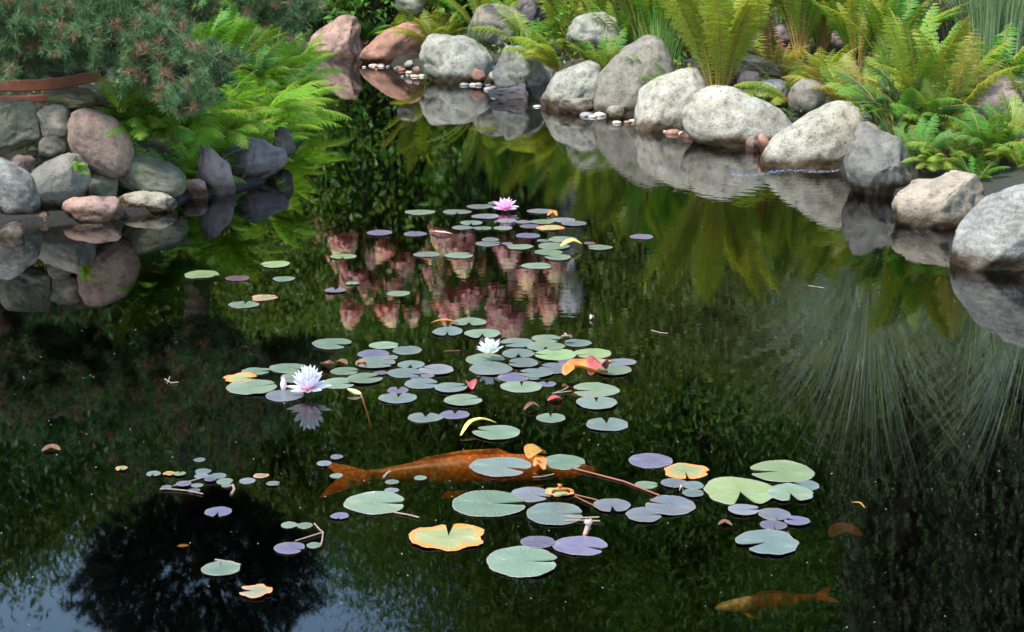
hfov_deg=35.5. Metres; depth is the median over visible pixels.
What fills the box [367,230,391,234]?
lily pad
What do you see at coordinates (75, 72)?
rock
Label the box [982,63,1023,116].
fern
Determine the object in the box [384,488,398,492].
lily pad
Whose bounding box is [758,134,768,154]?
rock
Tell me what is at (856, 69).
fern
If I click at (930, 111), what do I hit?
fern
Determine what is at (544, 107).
rock
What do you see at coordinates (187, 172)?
fern
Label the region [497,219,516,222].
lily pad
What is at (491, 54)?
ground cover
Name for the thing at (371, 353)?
lily pad
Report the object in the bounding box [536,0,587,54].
fern
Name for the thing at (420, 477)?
lily pad
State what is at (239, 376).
lily pad
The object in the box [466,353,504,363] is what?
lily pad
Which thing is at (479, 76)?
rock
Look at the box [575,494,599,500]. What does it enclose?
twig
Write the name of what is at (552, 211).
dead leaf
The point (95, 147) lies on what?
rock
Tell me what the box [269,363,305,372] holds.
lily pad
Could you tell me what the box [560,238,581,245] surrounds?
dead leaf
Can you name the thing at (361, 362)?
dead leaf
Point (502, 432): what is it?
lily pad
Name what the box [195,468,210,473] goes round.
lily pad
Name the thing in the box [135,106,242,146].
fern
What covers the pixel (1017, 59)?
fern
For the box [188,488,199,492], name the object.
lily pad
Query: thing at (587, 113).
pebble
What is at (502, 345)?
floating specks
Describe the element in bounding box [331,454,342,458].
lily pad
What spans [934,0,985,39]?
perennial
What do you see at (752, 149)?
rock
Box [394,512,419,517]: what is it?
twig
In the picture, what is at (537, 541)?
lily pad
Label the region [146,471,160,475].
lily pad
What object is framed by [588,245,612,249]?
lily pad
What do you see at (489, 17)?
rock
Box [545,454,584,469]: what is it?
lily pad
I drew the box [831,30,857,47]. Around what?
rock
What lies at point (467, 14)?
fern
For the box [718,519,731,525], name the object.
dead leaf
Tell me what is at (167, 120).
fern
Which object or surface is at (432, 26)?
fern
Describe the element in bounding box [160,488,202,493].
twig
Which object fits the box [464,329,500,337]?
lily pad
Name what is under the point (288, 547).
lily pad
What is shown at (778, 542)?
lily pad
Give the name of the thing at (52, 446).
dead leaf
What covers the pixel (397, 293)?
lily pad
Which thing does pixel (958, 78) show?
fern
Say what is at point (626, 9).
fern
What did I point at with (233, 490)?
twig
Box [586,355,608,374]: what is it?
dead leaf
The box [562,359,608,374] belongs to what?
dead leaf
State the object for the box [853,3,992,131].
fern
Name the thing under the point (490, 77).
rock
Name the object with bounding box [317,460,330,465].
lily pad
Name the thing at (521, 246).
lily pad
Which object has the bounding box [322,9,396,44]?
fern
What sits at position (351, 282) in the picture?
lily pad
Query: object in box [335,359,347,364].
dead leaf
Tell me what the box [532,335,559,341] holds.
lily pad
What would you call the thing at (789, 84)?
fern
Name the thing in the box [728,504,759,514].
lily pad
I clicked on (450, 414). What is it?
lily pad
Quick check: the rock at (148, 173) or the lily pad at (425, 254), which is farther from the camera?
the rock at (148, 173)
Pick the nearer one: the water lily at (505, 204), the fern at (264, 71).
the water lily at (505, 204)
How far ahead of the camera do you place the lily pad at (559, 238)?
8.19 m
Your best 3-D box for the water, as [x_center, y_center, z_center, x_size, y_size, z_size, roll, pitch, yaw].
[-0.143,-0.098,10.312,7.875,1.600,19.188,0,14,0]
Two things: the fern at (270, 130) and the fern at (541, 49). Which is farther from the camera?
the fern at (541, 49)
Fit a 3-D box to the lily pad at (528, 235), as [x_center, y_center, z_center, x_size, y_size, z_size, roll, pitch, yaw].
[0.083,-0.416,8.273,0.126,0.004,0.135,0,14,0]
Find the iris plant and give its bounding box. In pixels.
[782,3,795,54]
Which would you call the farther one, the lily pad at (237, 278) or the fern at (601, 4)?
the fern at (601, 4)
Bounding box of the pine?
[0,0,327,120]
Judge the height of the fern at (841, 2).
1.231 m
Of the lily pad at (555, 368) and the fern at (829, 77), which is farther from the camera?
the fern at (829, 77)
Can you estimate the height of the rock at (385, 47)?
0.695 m
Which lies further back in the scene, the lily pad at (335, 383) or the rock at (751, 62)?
the rock at (751, 62)
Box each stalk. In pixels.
[579,557,588,576]
[767,557,773,576]
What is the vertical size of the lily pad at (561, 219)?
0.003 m
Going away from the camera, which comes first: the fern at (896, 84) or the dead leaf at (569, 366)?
the dead leaf at (569, 366)
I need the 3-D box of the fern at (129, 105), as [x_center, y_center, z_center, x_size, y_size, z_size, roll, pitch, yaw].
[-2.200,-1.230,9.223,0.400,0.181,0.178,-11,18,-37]
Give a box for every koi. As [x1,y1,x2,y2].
[319,449,597,498]
[714,584,839,618]
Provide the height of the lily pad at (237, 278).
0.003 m
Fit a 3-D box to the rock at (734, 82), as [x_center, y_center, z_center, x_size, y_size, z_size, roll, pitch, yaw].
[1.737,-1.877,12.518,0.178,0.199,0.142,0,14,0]
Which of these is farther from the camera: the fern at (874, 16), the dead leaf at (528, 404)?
the fern at (874, 16)
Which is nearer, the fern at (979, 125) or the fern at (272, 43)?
the fern at (979, 125)
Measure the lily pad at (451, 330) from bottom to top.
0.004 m
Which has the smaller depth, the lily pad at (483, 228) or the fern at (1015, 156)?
the lily pad at (483, 228)
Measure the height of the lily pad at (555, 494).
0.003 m
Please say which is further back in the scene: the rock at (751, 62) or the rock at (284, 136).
the rock at (751, 62)
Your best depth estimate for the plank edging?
9.61 m
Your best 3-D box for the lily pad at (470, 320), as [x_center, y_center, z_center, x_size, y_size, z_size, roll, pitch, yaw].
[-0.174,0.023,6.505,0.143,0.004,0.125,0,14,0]
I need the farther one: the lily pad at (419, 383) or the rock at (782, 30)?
the rock at (782, 30)
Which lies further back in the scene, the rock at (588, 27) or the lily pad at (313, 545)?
the rock at (588, 27)
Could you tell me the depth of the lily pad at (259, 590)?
3.90 m
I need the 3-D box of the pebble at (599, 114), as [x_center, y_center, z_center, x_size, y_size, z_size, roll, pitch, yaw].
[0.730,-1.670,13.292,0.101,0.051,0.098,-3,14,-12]
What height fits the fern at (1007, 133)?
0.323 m
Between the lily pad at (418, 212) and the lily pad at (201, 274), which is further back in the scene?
the lily pad at (418, 212)
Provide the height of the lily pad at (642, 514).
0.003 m
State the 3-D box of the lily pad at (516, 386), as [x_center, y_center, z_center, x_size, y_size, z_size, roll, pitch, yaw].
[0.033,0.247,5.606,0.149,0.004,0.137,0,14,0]
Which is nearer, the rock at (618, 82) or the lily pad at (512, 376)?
the lily pad at (512, 376)
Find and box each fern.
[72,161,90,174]
[93,91,194,141]
[95,72,151,111]
[95,73,161,115]
[100,68,223,111]
[101,89,152,116]
[130,95,258,146]
[133,142,199,179]
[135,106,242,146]
[155,131,245,183]
[161,0,250,48]
[166,91,285,158]
[170,70,282,138]
[179,110,292,161]
[192,0,307,53]
[200,0,285,85]
[209,87,320,137]
[210,68,293,117]
[218,80,341,135]
[220,99,316,144]
[226,35,311,91]
[228,30,327,78]
[232,67,350,123]
[233,13,306,51]
[244,44,346,94]
[259,31,343,79]
[266,31,335,65]
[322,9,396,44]
[375,13,432,33]
[388,4,467,43]
[398,0,445,22]
[427,0,469,31]
[438,0,519,23]
[456,0,471,26]
[469,0,564,48]
[502,25,560,72]
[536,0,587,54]
[559,0,589,13]
[564,27,627,69]
[580,0,620,16]
[587,0,639,44]
[614,0,664,41]
[626,55,678,69]
[632,0,686,50]
[637,64,708,84]
[654,0,773,86]
[676,0,698,54]
[732,81,791,103]
[733,0,775,55]
[743,19,808,79]
[745,62,809,106]
[771,44,865,84]
[772,0,827,63]
[781,51,875,100]
[791,4,834,53]
[808,0,897,74]
[819,0,970,61]
[825,52,887,124]
[825,79,897,111]
[826,0,864,64]
[833,67,984,135]
[835,37,904,96]
[850,83,930,139]
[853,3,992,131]
[855,69,951,129]
[861,37,964,126]
[867,68,949,105]
[872,24,1020,131]
[873,110,929,172]
[875,0,927,49]
[886,71,986,144]
[892,113,961,169]
[902,151,963,170]
[905,122,982,171]
[914,120,990,158]
[939,101,1022,157]
[941,147,1010,180]
[952,22,1023,76]
[961,91,1023,159]
[966,110,1023,165]
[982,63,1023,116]
[982,139,1023,167]
[1003,122,1023,149]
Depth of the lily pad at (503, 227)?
8.47 m
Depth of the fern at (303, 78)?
13.86 m
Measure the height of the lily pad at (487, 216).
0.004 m
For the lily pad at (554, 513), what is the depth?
4.42 m
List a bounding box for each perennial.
[536,0,615,58]
[706,4,779,36]
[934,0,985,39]
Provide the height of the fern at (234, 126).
0.391 m
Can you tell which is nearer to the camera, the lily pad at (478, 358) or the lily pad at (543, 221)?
the lily pad at (478, 358)
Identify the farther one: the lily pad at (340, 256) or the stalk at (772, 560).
the lily pad at (340, 256)
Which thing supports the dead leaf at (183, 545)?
on the water
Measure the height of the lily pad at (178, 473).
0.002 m
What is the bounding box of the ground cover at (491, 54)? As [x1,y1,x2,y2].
[0,0,1023,195]
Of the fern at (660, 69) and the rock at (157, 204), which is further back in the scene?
the fern at (660, 69)
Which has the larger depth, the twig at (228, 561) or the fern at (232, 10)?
the fern at (232, 10)
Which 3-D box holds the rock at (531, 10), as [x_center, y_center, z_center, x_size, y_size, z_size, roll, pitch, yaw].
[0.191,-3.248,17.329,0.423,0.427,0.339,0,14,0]
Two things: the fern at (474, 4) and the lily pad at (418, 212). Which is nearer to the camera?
the lily pad at (418, 212)
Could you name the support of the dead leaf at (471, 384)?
on the water
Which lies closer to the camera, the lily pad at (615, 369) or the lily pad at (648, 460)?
the lily pad at (648, 460)
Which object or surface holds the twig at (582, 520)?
on the water
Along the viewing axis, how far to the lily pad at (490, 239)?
8.16 m
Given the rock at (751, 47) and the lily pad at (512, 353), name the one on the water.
the lily pad at (512, 353)
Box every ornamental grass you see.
[429,0,472,27]
[460,11,486,44]
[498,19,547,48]
[546,0,580,31]
[628,0,682,67]
[773,4,831,43]
[858,1,926,42]
[917,0,1023,66]
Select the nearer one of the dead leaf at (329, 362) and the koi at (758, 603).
the koi at (758, 603)
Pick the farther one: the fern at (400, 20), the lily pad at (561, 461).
the fern at (400, 20)
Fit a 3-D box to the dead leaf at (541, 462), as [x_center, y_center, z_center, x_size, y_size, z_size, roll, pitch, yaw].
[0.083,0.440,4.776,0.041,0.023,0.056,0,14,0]
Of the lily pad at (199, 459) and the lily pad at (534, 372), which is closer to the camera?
the lily pad at (199, 459)
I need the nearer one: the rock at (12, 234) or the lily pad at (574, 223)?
the rock at (12, 234)
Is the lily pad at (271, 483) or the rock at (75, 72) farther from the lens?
the rock at (75, 72)
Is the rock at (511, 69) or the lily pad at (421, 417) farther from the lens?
the rock at (511, 69)
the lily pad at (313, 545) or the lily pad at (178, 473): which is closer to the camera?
the lily pad at (313, 545)
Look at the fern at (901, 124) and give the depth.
9.81 m
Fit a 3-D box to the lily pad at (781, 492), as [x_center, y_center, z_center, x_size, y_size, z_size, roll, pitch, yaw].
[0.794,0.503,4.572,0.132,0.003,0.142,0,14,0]
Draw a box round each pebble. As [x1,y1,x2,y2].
[580,112,592,118]
[594,112,605,117]
[665,129,679,136]
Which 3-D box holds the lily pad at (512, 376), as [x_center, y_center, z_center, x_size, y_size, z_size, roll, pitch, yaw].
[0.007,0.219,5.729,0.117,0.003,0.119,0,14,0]
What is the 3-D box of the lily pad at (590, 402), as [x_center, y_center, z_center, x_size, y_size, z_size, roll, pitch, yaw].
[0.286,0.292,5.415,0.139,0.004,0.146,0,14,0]
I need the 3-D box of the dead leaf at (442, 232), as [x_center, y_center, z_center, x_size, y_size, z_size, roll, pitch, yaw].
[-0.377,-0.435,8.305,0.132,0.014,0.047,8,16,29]
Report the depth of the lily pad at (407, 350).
6.08 m
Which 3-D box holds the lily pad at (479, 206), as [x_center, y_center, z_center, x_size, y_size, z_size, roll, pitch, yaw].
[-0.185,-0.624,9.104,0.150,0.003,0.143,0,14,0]
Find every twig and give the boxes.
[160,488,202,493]
[215,559,240,565]
[230,484,235,495]
[295,532,321,541]
[314,523,323,545]
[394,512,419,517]
[565,516,598,517]
[565,520,599,521]
[571,467,660,495]
[574,496,594,505]
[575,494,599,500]
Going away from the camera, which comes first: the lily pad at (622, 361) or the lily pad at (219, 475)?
the lily pad at (219, 475)
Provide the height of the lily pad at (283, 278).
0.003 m
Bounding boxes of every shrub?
[192,0,349,25]
[306,0,467,32]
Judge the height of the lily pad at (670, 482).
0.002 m
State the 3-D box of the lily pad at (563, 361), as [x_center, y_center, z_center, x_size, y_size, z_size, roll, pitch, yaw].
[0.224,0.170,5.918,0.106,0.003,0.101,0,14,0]
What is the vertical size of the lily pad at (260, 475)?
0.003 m
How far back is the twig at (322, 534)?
4.27 m
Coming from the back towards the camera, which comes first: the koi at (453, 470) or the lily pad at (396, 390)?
the lily pad at (396, 390)
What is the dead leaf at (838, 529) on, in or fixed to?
on the water
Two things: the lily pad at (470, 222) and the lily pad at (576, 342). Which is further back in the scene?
the lily pad at (470, 222)
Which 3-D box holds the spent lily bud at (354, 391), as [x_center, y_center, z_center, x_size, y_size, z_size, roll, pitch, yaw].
[-0.510,0.316,5.486,0.034,0.107,0.173,-9,17,-32]
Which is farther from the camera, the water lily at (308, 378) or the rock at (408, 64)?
the rock at (408, 64)
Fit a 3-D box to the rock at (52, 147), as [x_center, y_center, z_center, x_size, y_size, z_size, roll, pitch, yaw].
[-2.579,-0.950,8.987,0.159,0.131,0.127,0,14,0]
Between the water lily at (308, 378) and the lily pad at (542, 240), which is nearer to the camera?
the water lily at (308, 378)
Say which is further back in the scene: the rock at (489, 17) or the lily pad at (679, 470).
the rock at (489, 17)
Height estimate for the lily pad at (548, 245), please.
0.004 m
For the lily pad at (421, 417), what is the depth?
5.26 m
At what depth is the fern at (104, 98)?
10.13 m
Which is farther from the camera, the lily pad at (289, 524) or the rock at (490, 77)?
the rock at (490, 77)
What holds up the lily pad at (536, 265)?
on the water
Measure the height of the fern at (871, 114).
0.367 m
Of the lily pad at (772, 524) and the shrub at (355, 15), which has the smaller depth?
the lily pad at (772, 524)
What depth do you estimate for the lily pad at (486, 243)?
8.07 m
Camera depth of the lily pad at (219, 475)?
4.72 m
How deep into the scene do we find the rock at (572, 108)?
13.43 m
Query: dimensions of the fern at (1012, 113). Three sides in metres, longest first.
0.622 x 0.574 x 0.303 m
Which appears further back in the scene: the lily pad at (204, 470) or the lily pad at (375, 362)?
the lily pad at (375, 362)
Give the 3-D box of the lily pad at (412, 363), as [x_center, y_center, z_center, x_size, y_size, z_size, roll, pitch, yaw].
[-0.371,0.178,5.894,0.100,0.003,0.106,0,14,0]
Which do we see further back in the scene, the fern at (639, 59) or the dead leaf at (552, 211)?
the fern at (639, 59)
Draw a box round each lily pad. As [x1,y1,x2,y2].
[115,466,127,470]
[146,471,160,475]
[161,485,171,488]
[163,471,173,474]
[173,471,185,475]
[176,481,190,485]
[184,270,219,277]
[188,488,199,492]
[191,483,202,486]
[194,458,204,461]
[194,473,208,477]
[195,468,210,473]
[201,560,239,575]
[204,477,215,480]
[205,506,231,515]
[209,473,225,478]
[216,478,232,484]
[223,372,256,382]
[225,275,248,280]
[226,379,276,394]
[228,301,258,307]
[239,478,254,483]
[239,584,272,597]
[241,367,269,374]
[252,294,277,300]
[253,473,268,477]
[261,261,289,267]
[266,389,303,401]
[266,481,279,485]
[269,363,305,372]
[273,276,294,281]
[274,542,304,553]
[281,372,301,382]
[281,521,296,527]
[296,522,312,528]
[307,542,319,547]
[312,338,350,348]
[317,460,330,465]
[321,377,353,388]
[325,287,345,291]
[330,254,355,258]
[330,367,357,374]
[330,473,342,477]
[330,512,348,518]
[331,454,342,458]
[343,491,403,514]
[346,281,358,284]
[347,373,382,382]
[356,356,394,367]
[357,349,388,356]
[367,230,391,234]
[369,341,397,348]
[373,371,386,374]
[378,393,416,402]
[383,355,397,359]
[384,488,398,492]
[385,479,398,483]
[387,291,409,295]
[387,368,422,377]
[387,387,407,392]
[393,346,421,353]
[398,360,424,367]
[404,231,426,235]
[404,378,436,388]
[405,210,435,214]
[408,413,442,421]
[409,523,483,550]
[413,252,439,256]
[414,475,426,479]
[419,364,452,373]
[421,374,434,377]
[432,326,462,334]
[434,382,466,391]
[440,410,469,418]
[443,209,471,213]
[444,252,472,257]
[444,394,481,404]
[451,317,486,324]
[452,225,472,229]
[452,490,525,516]
[460,221,482,224]
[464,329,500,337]
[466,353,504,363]
[467,204,491,208]
[469,362,512,374]
[469,457,531,476]
[471,214,498,218]
[472,425,519,438]
[473,226,490,229]
[475,241,499,245]
[482,237,498,240]
[487,546,556,577]
[493,226,511,229]
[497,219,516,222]
[498,372,528,381]
[500,338,532,346]
[500,381,541,391]
[502,348,534,357]
[506,244,532,248]
[509,358,537,366]
[511,487,550,501]
[516,220,531,222]
[516,233,539,237]
[520,224,538,227]
[521,263,550,268]
[521,368,552,376]
[521,536,554,547]
[527,209,550,212]
[527,341,564,350]
[527,502,582,524]
[530,219,553,223]
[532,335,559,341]
[534,249,561,254]
[535,349,575,359]
[536,225,564,229]
[536,413,564,422]
[537,239,549,241]
[538,242,569,248]
[538,381,555,386]
[539,363,563,373]
[545,254,570,259]
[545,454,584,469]
[545,488,573,496]
[549,236,576,241]
[550,218,574,221]
[552,536,607,555]
[558,358,573,363]
[561,221,585,225]
[564,339,591,346]
[574,348,610,358]
[574,382,619,396]
[576,396,616,408]
[586,417,627,430]
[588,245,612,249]
[593,498,630,511]
[598,364,631,374]
[611,358,635,364]
[626,507,660,521]
[629,453,672,467]
[630,234,652,238]
[635,481,656,488]
[645,495,695,514]
[661,478,686,487]
[664,463,708,478]
[682,489,703,496]
[683,481,703,488]
[703,477,775,504]
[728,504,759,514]
[735,529,798,554]
[750,460,814,481]
[758,508,790,520]
[760,520,786,529]
[767,483,812,500]
[784,516,809,524]
[795,480,818,490]
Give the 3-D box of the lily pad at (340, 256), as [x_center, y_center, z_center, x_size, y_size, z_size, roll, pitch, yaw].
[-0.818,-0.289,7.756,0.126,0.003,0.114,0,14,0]
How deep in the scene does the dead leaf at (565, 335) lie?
6.16 m
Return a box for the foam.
[731,168,838,176]
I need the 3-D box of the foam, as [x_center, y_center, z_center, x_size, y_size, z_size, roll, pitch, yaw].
[1.755,-0.936,10.370,0.776,0.005,0.264,-4,15,-17]
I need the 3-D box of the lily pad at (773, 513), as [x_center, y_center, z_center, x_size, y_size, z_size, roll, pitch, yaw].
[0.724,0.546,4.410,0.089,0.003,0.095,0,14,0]
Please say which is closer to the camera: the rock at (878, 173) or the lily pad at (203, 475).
the lily pad at (203, 475)
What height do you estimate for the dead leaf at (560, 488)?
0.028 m
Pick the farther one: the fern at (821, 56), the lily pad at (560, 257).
the fern at (821, 56)
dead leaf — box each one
[42,444,60,450]
[177,544,189,547]
[320,360,335,365]
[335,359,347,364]
[357,359,366,365]
[431,231,451,233]
[431,319,457,322]
[460,417,495,435]
[465,379,476,388]
[523,401,539,409]
[524,444,545,458]
[533,457,546,469]
[547,210,557,215]
[548,395,561,400]
[552,483,569,493]
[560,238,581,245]
[560,333,571,338]
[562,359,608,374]
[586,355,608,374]
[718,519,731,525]
[828,522,861,536]
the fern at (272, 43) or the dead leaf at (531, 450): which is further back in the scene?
the fern at (272, 43)
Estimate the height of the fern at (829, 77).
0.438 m
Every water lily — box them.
[286,365,330,392]
[477,337,502,354]
[492,197,518,210]
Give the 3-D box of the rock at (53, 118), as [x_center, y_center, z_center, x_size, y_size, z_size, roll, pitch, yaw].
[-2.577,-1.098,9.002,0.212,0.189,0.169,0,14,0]
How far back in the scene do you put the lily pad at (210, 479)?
4.67 m
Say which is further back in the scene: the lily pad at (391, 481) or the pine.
the pine
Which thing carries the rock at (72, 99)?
on the rock at (53, 118)
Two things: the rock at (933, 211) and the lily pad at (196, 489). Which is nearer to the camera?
the lily pad at (196, 489)
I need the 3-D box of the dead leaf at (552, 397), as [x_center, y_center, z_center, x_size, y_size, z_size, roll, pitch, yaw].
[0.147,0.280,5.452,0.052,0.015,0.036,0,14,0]
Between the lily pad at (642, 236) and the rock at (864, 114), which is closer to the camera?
the lily pad at (642, 236)
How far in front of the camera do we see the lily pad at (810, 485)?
4.64 m
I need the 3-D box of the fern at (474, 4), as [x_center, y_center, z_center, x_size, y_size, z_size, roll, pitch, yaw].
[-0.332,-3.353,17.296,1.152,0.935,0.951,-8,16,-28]
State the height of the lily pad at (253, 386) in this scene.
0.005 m
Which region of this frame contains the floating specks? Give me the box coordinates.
[10,199,975,624]
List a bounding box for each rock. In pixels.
[0,100,39,154]
[0,157,40,214]
[0,222,24,247]
[9,154,36,173]
[31,153,90,209]
[33,58,106,77]
[35,212,49,221]
[37,104,69,136]
[38,136,66,158]
[46,87,108,112]
[62,196,123,227]
[67,108,133,177]
[89,173,118,196]
[118,154,185,199]
[118,190,177,217]
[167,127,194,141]
[184,178,207,206]
[196,145,235,208]
[221,137,287,180]
[273,127,291,155]
[309,14,363,58]
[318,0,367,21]
[358,21,425,64]
[395,0,428,15]
[404,60,413,69]
[411,66,421,74]
[419,33,494,82]
[467,3,524,49]
[472,68,486,82]
[487,83,532,107]
[488,72,494,83]
[492,45,553,105]
[513,0,547,32]
[540,92,548,111]
[544,60,601,129]
[559,98,592,119]
[566,12,627,50]
[593,34,675,133]
[606,105,623,124]
[632,67,705,158]
[679,131,693,144]
[681,85,791,164]
[729,65,744,88]
[736,71,760,89]
[739,54,783,78]
[744,34,761,55]
[745,135,760,157]
[753,79,787,99]
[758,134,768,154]
[759,100,864,198]
[766,23,795,44]
[788,78,825,113]
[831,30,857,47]
[844,121,918,217]
[861,112,880,123]
[892,170,984,245]
[949,184,1023,304]
[956,75,1023,130]
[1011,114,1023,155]
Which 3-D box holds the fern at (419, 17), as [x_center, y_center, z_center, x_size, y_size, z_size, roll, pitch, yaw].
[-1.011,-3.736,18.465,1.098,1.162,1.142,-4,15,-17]
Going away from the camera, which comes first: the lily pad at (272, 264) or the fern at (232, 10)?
the lily pad at (272, 264)
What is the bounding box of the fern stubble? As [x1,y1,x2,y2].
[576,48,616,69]
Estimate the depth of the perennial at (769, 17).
14.68 m
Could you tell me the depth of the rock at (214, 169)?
9.49 m
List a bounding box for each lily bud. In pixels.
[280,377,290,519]
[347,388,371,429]
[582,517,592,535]
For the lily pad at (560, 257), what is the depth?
7.73 m
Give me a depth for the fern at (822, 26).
13.98 m
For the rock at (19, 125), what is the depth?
8.93 m
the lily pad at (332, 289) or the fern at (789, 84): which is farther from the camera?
the fern at (789, 84)
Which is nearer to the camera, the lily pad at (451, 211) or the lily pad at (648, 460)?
the lily pad at (648, 460)
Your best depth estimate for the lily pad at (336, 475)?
4.72 m
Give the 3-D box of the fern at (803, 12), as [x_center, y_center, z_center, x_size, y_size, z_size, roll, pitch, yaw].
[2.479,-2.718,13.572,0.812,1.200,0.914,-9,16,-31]
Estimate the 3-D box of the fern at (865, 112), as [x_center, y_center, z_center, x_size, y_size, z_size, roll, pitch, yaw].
[2.767,-1.520,10.644,0.975,0.641,1.072,0,14,0]
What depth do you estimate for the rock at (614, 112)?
13.10 m
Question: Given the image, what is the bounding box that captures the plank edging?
[0,70,99,102]
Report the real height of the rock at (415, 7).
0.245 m
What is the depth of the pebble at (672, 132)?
12.16 m
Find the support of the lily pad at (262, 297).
on the water
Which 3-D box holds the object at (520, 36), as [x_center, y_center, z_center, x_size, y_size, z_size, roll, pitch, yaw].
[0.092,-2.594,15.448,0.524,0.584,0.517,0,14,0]
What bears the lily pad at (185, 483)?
on the water
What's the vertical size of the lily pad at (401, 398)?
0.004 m
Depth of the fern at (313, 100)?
12.55 m
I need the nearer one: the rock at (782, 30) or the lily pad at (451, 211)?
the lily pad at (451, 211)
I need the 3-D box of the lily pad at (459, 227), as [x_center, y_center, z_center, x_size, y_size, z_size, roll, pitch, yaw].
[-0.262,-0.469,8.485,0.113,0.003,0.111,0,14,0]
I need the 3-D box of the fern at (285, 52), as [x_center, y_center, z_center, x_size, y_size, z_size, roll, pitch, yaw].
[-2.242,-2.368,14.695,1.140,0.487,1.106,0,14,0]
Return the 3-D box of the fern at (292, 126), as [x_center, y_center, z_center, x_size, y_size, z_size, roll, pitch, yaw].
[-1.751,-1.513,11.679,0.946,0.478,0.979,3,14,13]
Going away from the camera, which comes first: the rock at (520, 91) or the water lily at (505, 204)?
the water lily at (505, 204)
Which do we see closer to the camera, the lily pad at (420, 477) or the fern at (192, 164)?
the lily pad at (420, 477)
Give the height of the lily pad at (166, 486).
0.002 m
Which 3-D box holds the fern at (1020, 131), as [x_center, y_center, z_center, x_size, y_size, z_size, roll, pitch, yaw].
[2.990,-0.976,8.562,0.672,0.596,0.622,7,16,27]
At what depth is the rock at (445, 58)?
15.92 m
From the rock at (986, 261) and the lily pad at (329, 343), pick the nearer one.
the lily pad at (329, 343)
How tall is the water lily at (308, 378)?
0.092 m
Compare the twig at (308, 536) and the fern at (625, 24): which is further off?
the fern at (625, 24)
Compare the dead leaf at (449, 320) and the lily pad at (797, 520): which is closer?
the lily pad at (797, 520)
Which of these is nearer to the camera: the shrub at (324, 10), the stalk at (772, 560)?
the stalk at (772, 560)
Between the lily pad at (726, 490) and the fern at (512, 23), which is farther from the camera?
the fern at (512, 23)
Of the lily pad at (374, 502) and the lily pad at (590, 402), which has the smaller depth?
the lily pad at (374, 502)
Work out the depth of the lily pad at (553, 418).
5.26 m
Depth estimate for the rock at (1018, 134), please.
9.53 m
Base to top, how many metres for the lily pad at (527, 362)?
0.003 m
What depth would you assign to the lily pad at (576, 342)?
6.19 m
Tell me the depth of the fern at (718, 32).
12.14 m
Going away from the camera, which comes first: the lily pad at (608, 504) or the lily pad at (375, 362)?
the lily pad at (608, 504)
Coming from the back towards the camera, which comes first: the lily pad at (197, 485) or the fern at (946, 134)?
the fern at (946, 134)
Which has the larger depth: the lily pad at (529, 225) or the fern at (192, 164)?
the fern at (192, 164)
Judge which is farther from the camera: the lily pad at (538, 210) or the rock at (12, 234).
the lily pad at (538, 210)
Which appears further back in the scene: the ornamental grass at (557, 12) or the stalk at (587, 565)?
the ornamental grass at (557, 12)
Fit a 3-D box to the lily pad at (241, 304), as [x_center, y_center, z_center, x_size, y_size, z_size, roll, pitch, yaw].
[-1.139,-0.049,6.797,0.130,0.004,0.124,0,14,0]
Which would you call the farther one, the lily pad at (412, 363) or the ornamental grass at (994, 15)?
the ornamental grass at (994, 15)

